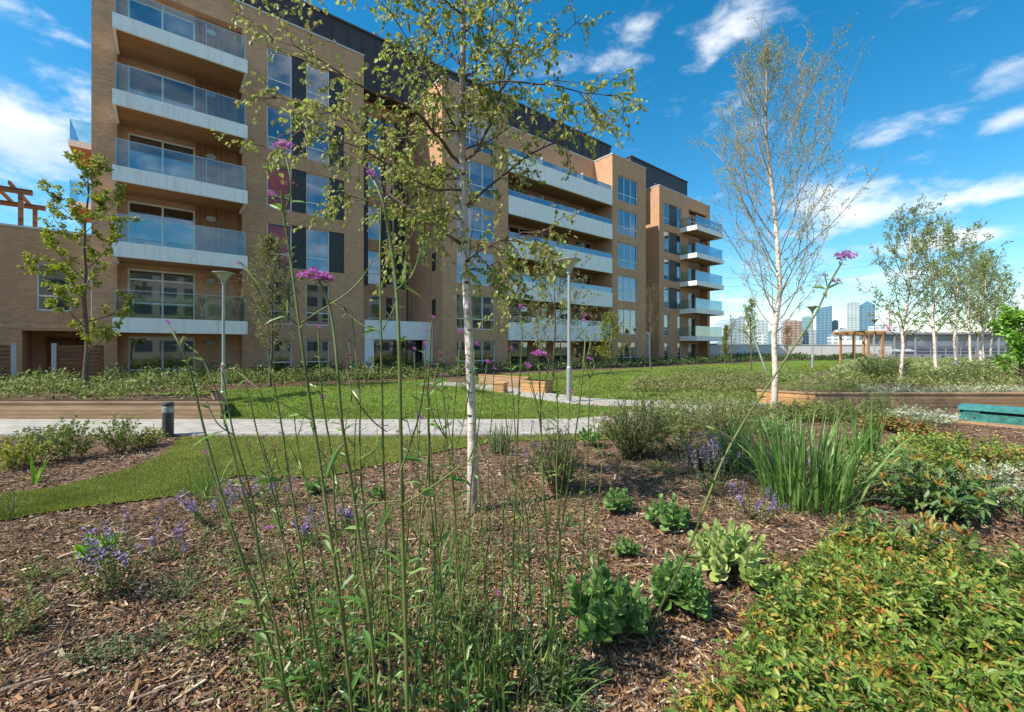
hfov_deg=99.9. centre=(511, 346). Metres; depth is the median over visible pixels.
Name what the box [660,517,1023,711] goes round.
ground cover
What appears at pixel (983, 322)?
birch tree
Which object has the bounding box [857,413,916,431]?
red leaved perennial
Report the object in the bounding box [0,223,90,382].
brick house
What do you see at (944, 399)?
timber planter
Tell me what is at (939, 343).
window
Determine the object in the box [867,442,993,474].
leafy perennial
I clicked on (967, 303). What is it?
birch tree
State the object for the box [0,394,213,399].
bed soil
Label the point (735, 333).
glass hall
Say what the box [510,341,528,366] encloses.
window
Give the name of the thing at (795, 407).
leafy perennial
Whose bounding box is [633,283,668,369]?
bare tree
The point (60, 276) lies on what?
window
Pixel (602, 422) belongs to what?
leafy shrub
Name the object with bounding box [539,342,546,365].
window
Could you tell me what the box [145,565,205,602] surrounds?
weed
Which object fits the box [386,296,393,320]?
window
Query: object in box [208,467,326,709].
verbena
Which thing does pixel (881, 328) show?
office block
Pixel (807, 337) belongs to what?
office block
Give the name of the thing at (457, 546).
verbena
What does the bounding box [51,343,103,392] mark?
fence panel
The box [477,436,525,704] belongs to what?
verbena
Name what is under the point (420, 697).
grass tuft
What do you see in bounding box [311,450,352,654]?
verbena
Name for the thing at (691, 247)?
balcony door
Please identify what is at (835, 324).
office tower
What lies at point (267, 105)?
window
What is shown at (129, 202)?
balcony door
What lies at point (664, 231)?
window
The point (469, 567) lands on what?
grass tuft
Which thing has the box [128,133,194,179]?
balcony door
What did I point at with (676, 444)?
leafy shrub
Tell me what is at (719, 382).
lawn bed planting
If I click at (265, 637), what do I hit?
verbena
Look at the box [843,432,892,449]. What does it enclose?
stonecrop
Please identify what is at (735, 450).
sword leaved clump
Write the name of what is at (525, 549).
weed
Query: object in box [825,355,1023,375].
planter planting
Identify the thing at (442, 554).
grass tuft
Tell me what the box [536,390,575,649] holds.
verbena
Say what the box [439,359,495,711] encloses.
verbena
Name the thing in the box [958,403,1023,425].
storage box
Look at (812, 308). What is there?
street lamp
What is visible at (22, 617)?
weed
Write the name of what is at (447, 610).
weed
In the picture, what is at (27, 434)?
leafy shrub
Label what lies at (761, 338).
office block
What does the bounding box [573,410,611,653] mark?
verbena
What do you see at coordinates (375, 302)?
window
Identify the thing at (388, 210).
window
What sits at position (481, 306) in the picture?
window
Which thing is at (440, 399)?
lawn
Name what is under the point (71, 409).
timber planter
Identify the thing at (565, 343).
window
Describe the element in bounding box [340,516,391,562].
weed
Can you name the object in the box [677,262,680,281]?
window
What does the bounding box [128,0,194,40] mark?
balcony door
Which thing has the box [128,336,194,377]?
window
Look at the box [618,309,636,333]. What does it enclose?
window
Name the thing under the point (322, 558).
verbena
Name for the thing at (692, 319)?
balcony door
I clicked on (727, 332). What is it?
young tree
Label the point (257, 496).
catmint
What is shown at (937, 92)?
sky
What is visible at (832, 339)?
office block
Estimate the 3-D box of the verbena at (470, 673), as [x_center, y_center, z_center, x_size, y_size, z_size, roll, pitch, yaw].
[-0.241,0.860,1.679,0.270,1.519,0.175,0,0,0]
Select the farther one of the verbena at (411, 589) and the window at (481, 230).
the window at (481, 230)
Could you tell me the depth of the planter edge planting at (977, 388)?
11.82 m
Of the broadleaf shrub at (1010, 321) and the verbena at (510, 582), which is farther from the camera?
the broadleaf shrub at (1010, 321)
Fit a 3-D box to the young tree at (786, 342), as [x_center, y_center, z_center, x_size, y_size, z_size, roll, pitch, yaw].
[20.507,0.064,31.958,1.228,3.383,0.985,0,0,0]
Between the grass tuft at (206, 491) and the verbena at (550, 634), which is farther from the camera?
the grass tuft at (206, 491)
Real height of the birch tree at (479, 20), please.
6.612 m
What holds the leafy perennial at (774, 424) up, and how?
on the ground at (456, 485)
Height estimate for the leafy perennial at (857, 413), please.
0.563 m
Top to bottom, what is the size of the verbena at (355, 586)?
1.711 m
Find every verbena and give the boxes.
[164,320,295,711]
[192,365,303,711]
[195,449,297,688]
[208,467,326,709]
[235,139,375,711]
[244,380,330,710]
[250,346,341,711]
[256,436,318,700]
[263,525,273,572]
[278,409,347,656]
[296,266,389,711]
[300,325,372,711]
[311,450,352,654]
[317,395,377,664]
[331,390,370,702]
[335,201,403,711]
[345,312,400,711]
[352,169,481,711]
[379,415,438,687]
[395,315,455,711]
[397,347,433,691]
[404,366,452,711]
[415,396,466,654]
[419,329,455,689]
[419,373,484,711]
[439,329,479,671]
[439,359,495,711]
[465,302,495,643]
[472,367,518,667]
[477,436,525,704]
[483,590,507,703]
[492,388,544,633]
[497,304,527,681]
[499,412,555,653]
[506,345,545,688]
[525,349,582,704]
[528,369,590,687]
[534,312,597,696]
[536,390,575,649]
[564,357,604,670]
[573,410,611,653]
[591,250,857,640]
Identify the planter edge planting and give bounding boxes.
[765,379,869,391]
[855,382,1023,391]
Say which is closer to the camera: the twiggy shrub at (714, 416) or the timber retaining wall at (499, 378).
the twiggy shrub at (714, 416)
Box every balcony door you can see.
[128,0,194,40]
[128,65,194,110]
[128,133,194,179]
[128,201,194,249]
[128,268,194,319]
[510,187,528,194]
[510,265,528,280]
[553,236,568,248]
[553,307,566,324]
[689,242,694,253]
[689,268,693,280]
[689,293,693,299]
[689,318,693,335]
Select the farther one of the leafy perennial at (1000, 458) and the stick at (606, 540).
the leafy perennial at (1000, 458)
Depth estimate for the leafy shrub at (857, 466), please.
5.21 m
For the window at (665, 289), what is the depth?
46.56 m
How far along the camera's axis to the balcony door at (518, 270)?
34.10 m
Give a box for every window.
[37,263,70,310]
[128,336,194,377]
[267,47,291,97]
[267,105,291,154]
[267,163,291,210]
[267,222,291,267]
[267,280,291,324]
[267,338,291,374]
[306,62,328,108]
[306,119,328,163]
[306,173,328,217]
[306,228,328,271]
[306,283,328,325]
[306,339,328,372]
[368,116,380,148]
[368,161,380,195]
[368,205,379,239]
[368,295,379,319]
[386,210,393,241]
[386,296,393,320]
[433,253,435,270]
[433,299,435,316]
[457,109,493,154]
[457,155,493,198]
[457,206,493,242]
[457,248,493,285]
[457,294,493,329]
[457,340,493,369]
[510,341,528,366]
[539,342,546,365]
[553,342,566,364]
[618,175,636,205]
[618,208,636,237]
[618,242,636,269]
[618,275,636,301]
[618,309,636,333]
[618,342,636,359]
[664,231,668,252]
[664,259,668,279]
[664,287,668,307]
[664,315,668,335]
[677,208,680,227]
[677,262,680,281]
[689,343,694,355]
[878,341,893,345]
[907,341,923,345]
[937,341,952,345]
[965,341,979,345]
[994,341,1006,345]
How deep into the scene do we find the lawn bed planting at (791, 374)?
19.95 m
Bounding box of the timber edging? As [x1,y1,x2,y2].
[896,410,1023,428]
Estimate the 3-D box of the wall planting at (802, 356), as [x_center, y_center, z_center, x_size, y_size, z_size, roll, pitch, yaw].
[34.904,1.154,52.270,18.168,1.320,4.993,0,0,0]
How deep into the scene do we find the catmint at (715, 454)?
4.71 m
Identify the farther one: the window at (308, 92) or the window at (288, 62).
the window at (308, 92)
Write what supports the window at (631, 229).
in the apartment building
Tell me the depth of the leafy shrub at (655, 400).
8.37 m
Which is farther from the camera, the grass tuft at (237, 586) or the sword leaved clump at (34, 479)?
the sword leaved clump at (34, 479)
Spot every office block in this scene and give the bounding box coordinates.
[744,332,752,343]
[757,332,765,343]
[768,330,770,343]
[803,329,815,343]
[827,329,848,343]
[868,324,900,331]
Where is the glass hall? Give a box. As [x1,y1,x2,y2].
[710,318,738,343]
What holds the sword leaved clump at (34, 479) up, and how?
on the ground at (456, 485)
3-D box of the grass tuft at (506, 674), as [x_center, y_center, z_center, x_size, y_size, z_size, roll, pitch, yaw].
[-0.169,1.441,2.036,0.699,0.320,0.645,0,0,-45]
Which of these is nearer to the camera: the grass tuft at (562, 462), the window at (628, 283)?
the grass tuft at (562, 462)
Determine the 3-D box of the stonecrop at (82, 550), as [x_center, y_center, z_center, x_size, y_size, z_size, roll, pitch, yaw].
[-3.109,1.488,3.226,0.249,0.217,0.250,0,0,39]
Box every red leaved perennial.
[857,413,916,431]
[887,415,948,435]
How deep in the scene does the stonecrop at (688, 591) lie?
2.59 m
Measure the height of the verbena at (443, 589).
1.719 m
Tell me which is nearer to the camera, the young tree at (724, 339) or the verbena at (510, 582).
the verbena at (510, 582)
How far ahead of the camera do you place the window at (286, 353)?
22.80 m
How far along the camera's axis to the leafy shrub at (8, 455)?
5.70 m
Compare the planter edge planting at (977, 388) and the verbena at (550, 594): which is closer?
the verbena at (550, 594)
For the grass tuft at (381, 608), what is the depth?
2.45 m
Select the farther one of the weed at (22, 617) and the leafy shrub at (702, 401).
the leafy shrub at (702, 401)
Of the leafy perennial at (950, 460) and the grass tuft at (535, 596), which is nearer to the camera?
the grass tuft at (535, 596)
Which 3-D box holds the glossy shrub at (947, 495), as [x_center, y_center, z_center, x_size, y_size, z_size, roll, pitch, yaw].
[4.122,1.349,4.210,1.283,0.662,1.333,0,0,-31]
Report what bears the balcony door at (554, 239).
in the apartment building
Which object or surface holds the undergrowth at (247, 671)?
on the ground at (456, 485)
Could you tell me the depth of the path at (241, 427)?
8.47 m
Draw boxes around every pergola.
[0,180,45,226]
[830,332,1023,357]
[832,331,885,363]
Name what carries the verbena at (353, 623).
on the ground at (456, 485)
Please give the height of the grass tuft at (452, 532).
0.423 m
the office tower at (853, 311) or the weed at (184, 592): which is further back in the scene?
the office tower at (853, 311)
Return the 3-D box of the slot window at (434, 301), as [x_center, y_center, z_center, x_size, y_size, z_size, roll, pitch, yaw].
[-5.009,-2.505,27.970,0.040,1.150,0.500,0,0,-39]
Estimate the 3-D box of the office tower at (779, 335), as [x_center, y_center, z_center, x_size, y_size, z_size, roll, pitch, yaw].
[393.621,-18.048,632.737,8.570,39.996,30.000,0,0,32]
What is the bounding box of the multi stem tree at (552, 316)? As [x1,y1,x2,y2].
[507,247,605,378]
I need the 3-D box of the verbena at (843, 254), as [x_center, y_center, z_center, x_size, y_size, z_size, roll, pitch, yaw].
[1.181,0.547,2.413,1.500,2.183,0.152,0,0,-2]
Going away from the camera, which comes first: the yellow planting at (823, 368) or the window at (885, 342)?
the yellow planting at (823, 368)
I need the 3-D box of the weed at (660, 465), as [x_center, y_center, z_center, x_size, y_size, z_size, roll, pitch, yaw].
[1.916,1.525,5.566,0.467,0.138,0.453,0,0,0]
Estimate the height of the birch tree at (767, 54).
9.146 m
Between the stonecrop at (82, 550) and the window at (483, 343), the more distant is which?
the window at (483, 343)
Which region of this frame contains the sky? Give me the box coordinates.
[0,0,1023,331]
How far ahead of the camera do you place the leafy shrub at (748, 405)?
8.61 m
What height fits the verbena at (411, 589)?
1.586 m
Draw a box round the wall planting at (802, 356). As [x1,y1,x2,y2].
[721,351,871,360]
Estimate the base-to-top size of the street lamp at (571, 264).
4.130 m
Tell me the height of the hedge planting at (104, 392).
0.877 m
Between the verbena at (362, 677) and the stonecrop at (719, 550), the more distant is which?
the stonecrop at (719, 550)
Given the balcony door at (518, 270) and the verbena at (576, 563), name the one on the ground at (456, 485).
the verbena at (576, 563)
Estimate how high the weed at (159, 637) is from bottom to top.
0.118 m
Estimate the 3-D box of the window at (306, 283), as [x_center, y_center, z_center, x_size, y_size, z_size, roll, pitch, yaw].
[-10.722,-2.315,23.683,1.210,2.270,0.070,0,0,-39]
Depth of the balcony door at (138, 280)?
19.80 m
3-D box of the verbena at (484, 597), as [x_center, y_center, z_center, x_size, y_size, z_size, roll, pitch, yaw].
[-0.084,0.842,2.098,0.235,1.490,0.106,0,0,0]
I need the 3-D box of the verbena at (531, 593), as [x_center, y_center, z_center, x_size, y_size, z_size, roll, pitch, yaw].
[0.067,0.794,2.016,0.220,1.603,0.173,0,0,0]
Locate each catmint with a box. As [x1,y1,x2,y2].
[75,497,166,600]
[135,521,188,561]
[175,478,245,523]
[219,463,296,508]
[292,506,325,545]
[336,506,354,532]
[518,437,548,470]
[676,428,741,494]
[726,481,789,523]
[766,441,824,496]
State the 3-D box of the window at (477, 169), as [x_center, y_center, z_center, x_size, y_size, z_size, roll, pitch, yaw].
[-2.472,-11.315,28.922,3.100,2.270,0.175,0,0,-39]
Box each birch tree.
[210,0,649,513]
[680,7,882,417]
[855,193,954,381]
[893,211,976,367]
[905,217,1014,365]
[936,238,999,362]
[941,245,1022,360]
[951,255,1022,360]
[960,265,1023,356]
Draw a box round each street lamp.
[212,271,234,392]
[557,257,580,401]
[806,306,817,368]
[869,319,879,355]
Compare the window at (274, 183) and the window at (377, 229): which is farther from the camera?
the window at (377, 229)
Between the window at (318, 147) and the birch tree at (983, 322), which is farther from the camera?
the birch tree at (983, 322)
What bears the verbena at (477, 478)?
on the ground at (456, 485)
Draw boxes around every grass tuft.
[159,454,240,502]
[188,557,299,618]
[228,568,412,711]
[228,594,380,711]
[293,536,406,621]
[299,584,527,711]
[319,558,478,658]
[365,490,428,530]
[376,514,494,602]
[394,491,500,552]
[394,589,570,711]
[407,533,514,619]
[425,582,619,711]
[468,486,550,540]
[476,552,593,639]
[534,441,584,486]
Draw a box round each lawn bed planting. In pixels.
[628,367,771,392]
[656,388,757,405]
[677,364,854,380]
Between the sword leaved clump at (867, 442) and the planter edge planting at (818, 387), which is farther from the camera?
the planter edge planting at (818, 387)
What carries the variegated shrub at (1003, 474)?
on the ground at (456, 485)
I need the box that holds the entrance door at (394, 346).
[374,340,418,367]
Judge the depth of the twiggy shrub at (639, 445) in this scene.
6.09 m
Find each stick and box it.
[0,634,104,664]
[0,673,62,690]
[129,673,209,700]
[603,538,615,544]
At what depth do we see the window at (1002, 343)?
60.51 m
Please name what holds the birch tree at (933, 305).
on the bed soil at (829, 390)
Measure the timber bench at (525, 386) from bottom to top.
0.420 m
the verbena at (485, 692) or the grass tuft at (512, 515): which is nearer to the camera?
the verbena at (485, 692)
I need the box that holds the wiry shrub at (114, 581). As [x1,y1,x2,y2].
[62,532,157,599]
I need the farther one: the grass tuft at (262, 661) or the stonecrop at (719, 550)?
the stonecrop at (719, 550)
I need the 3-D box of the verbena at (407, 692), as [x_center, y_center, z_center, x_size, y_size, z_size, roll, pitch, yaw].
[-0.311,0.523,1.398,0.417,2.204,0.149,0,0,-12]
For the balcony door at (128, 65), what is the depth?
19.76 m
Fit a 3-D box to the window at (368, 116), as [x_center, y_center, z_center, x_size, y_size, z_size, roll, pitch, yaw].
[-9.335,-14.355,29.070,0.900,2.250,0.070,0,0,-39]
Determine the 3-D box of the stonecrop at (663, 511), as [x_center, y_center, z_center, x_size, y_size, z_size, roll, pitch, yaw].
[1.362,1.433,3.768,0.375,0.315,0.380,0,0,38]
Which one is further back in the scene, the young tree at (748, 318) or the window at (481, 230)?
the window at (481, 230)
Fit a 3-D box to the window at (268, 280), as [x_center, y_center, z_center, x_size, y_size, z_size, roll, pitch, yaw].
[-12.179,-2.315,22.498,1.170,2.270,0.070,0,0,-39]
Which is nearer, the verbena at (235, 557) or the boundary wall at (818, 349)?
the verbena at (235, 557)
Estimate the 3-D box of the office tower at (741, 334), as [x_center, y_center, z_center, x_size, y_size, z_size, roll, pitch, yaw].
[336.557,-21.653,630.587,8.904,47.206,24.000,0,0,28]
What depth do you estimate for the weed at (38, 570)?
2.93 m
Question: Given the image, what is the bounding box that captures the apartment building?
[68,0,723,384]
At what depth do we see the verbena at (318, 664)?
1.71 m
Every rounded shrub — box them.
[455,374,485,390]
[845,348,920,379]
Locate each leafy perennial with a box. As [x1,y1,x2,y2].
[739,413,808,437]
[762,398,846,421]
[800,397,900,422]
[865,388,904,413]
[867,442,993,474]
[884,428,1023,469]
[966,447,1023,471]
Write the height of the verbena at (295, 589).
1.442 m
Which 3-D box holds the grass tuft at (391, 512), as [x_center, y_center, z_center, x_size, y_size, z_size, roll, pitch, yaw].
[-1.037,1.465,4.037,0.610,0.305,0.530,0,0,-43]
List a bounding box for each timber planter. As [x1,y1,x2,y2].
[0,390,225,418]
[756,389,1023,407]
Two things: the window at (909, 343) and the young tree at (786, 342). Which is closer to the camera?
the young tree at (786, 342)
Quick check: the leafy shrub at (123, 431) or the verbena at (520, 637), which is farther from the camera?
the leafy shrub at (123, 431)
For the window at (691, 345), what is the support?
in the apartment building
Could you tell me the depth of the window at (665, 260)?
46.56 m
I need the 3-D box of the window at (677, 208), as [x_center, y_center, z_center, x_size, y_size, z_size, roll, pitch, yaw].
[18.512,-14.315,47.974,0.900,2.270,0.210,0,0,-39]
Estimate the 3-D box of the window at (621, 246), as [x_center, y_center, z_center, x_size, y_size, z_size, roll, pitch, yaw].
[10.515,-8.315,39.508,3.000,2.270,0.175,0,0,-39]
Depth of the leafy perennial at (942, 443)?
6.03 m
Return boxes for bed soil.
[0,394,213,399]
[768,360,1022,391]
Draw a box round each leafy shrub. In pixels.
[0,434,54,471]
[6,421,80,445]
[30,414,106,460]
[95,410,150,452]
[127,424,169,446]
[590,413,632,435]
[612,395,689,425]
[654,423,711,453]
[656,390,749,428]
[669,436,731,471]
[709,394,789,424]
[739,437,797,467]
[829,455,880,480]
[854,443,941,474]
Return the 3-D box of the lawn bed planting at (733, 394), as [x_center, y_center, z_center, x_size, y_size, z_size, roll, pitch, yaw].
[5.619,1.420,12.258,3.359,0.439,1.908,0,0,0]
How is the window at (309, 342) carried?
in the apartment building
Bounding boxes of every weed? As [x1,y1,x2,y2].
[0,480,31,521]
[0,580,55,645]
[9,554,75,581]
[64,626,139,681]
[106,618,171,659]
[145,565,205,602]
[161,589,254,651]
[209,534,287,569]
[247,553,312,603]
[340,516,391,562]
[424,576,489,651]
[494,523,545,561]
[519,636,614,711]
[644,459,677,472]
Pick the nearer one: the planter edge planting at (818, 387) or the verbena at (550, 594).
the verbena at (550, 594)
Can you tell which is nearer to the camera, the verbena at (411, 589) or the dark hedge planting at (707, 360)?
the verbena at (411, 589)
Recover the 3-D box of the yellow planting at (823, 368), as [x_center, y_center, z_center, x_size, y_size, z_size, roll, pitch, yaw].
[20.998,1.325,26.737,6.940,0.758,4.696,0,0,0]
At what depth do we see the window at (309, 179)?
23.64 m
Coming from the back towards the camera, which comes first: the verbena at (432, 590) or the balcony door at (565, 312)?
the balcony door at (565, 312)
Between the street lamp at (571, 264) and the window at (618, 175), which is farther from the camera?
the window at (618, 175)
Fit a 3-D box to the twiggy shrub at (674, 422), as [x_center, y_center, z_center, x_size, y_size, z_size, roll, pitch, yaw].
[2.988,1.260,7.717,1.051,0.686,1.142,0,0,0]
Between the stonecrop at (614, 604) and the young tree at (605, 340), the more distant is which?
the young tree at (605, 340)
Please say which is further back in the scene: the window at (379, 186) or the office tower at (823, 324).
the office tower at (823, 324)
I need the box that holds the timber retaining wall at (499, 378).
[478,374,530,388]
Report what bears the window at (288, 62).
in the apartment building
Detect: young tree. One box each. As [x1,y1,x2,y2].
[16,149,142,396]
[235,232,303,386]
[590,308,625,371]
[720,325,730,363]
[723,314,736,364]
[736,298,759,369]
[777,326,795,367]
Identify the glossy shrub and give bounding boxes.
[831,504,992,569]
[845,448,1023,528]
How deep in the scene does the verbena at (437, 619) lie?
1.80 m
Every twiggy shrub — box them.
[530,421,586,494]
[596,388,672,459]
[646,402,709,436]
[675,392,773,443]
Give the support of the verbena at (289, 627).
on the ground at (456, 485)
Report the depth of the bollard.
7.58 m
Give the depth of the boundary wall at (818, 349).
56.00 m
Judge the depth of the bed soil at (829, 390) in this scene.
14.79 m
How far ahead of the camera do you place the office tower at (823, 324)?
660.37 m
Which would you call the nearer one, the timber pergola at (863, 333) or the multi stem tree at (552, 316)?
the multi stem tree at (552, 316)
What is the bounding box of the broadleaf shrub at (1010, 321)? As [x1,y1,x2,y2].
[985,303,1023,381]
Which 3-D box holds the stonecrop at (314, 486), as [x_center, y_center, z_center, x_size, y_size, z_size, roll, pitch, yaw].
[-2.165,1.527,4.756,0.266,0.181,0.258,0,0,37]
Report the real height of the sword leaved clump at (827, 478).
1.066 m
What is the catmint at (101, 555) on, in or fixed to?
on the ground at (456, 485)
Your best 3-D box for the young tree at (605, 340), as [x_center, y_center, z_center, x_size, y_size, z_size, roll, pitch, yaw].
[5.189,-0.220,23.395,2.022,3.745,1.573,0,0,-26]
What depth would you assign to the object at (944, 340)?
60.60 m
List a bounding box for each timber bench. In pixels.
[492,382,507,392]
[520,379,553,392]
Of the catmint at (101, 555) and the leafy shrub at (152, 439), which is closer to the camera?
the catmint at (101, 555)
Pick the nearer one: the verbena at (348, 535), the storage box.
the verbena at (348, 535)
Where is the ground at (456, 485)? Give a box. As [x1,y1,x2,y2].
[0,359,1023,711]
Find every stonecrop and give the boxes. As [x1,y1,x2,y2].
[73,531,120,558]
[304,476,327,493]
[364,483,385,497]
[565,555,651,647]
[578,426,603,446]
[603,485,633,513]
[613,534,641,558]
[643,493,691,530]
[648,553,711,620]
[687,517,780,589]
[697,531,712,544]
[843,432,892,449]
[889,432,924,448]
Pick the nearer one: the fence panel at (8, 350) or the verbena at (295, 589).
the verbena at (295, 589)
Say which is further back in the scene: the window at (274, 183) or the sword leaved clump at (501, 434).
the window at (274, 183)
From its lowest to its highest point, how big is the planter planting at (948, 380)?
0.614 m
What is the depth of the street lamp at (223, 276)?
14.96 m
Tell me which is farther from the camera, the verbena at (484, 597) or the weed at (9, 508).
the weed at (9, 508)
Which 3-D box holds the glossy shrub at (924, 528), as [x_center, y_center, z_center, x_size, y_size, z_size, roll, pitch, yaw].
[2.921,1.431,3.201,0.959,0.434,0.918,0,0,0]
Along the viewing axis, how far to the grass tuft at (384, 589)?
2.77 m
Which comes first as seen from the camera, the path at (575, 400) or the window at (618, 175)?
the path at (575, 400)
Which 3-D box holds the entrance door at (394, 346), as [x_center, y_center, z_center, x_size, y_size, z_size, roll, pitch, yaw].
[-7.481,0.730,27.356,3.430,2.340,0.070,0,0,-39]
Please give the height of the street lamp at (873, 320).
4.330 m
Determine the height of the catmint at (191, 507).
0.368 m
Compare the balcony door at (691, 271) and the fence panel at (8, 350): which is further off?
the balcony door at (691, 271)
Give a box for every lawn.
[1,434,623,519]
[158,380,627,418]
[504,360,848,399]
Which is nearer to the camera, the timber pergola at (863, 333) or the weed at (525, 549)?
the weed at (525, 549)
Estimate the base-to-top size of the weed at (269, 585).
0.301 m
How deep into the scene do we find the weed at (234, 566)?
3.14 m
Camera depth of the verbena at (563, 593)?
2.01 m
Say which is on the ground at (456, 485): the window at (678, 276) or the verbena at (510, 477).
the verbena at (510, 477)
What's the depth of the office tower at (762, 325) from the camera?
619.38 m
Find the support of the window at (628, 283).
in the apartment building
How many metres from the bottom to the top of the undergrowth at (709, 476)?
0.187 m
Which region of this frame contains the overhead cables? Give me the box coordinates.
[710,262,890,324]
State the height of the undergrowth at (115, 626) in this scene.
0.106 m
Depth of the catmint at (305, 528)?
3.51 m
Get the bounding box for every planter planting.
[792,364,1023,391]
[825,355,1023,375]
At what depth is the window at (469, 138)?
29.19 m
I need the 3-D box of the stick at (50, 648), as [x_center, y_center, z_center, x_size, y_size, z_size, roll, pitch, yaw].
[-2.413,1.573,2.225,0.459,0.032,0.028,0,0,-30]
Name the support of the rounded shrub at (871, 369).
on the bed soil at (829, 390)
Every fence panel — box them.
[0,343,16,392]
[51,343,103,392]
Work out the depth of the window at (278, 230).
22.70 m
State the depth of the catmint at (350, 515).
3.72 m
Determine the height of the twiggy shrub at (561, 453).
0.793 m
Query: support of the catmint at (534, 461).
on the ground at (456, 485)
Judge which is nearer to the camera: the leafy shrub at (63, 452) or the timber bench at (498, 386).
the leafy shrub at (63, 452)
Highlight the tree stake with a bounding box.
[752,335,766,370]
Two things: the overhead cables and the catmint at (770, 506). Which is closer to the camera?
the catmint at (770, 506)
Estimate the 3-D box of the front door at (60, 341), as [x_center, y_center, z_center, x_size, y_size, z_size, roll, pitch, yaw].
[-19.014,0.750,18.688,1.650,2.300,0.125,0,0,-39]
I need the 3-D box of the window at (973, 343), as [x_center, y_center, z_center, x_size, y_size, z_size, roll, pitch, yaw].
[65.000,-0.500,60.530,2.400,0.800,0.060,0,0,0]
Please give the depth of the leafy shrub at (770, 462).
5.56 m
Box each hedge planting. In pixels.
[0,359,475,393]
[0,367,204,399]
[448,353,791,372]
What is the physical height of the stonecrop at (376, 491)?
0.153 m
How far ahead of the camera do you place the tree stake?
24.63 m
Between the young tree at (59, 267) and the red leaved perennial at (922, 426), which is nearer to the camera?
the red leaved perennial at (922, 426)
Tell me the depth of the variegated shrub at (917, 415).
8.82 m
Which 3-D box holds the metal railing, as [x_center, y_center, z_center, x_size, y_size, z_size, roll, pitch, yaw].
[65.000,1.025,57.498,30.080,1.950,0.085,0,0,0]
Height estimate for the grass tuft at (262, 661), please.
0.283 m
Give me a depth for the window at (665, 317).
46.56 m
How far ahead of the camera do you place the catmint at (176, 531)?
3.23 m
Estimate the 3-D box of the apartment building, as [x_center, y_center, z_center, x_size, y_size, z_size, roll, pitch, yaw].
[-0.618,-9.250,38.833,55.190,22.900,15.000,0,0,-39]
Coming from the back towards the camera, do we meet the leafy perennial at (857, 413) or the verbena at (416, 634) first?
the leafy perennial at (857, 413)
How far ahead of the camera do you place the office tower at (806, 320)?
701.52 m
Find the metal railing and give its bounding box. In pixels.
[892,347,1021,358]
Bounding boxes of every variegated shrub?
[876,403,971,425]
[944,458,1023,509]
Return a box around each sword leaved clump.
[19,455,49,484]
[480,418,513,455]
[697,407,775,474]
[703,399,932,518]
[834,403,892,462]
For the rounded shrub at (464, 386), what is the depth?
13.39 m
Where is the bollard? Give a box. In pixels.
[162,402,173,437]
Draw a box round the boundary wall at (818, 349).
[710,344,892,358]
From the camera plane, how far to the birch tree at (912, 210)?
15.63 m
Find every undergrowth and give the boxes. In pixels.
[0,503,228,689]
[160,465,600,711]
[604,435,891,524]
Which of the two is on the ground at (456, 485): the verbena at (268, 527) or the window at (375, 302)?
the verbena at (268, 527)
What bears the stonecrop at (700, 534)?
on the ground at (456, 485)
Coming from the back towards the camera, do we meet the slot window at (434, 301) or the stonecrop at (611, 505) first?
the slot window at (434, 301)
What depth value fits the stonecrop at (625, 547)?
3.24 m
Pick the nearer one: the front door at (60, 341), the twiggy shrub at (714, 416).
the twiggy shrub at (714, 416)
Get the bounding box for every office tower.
[738,316,744,343]
[753,320,767,343]
[777,321,782,343]
[802,316,811,343]
[816,306,831,343]
[832,320,838,331]
[847,302,859,339]
[860,301,874,339]
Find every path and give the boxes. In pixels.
[0,406,709,435]
[422,382,769,406]
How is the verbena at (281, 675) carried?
on the ground at (456, 485)
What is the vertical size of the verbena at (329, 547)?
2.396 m
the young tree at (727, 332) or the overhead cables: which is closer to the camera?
the young tree at (727, 332)
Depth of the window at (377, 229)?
29.33 m
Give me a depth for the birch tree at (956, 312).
24.34 m
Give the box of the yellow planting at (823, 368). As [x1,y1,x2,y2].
[801,362,850,371]
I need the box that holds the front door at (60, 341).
[47,338,84,376]
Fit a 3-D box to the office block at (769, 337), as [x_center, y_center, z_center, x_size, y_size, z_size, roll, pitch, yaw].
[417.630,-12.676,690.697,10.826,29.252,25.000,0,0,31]
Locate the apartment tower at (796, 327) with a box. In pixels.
[784,320,801,343]
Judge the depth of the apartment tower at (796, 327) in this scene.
559.26 m
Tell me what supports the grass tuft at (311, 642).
on the ground at (456, 485)

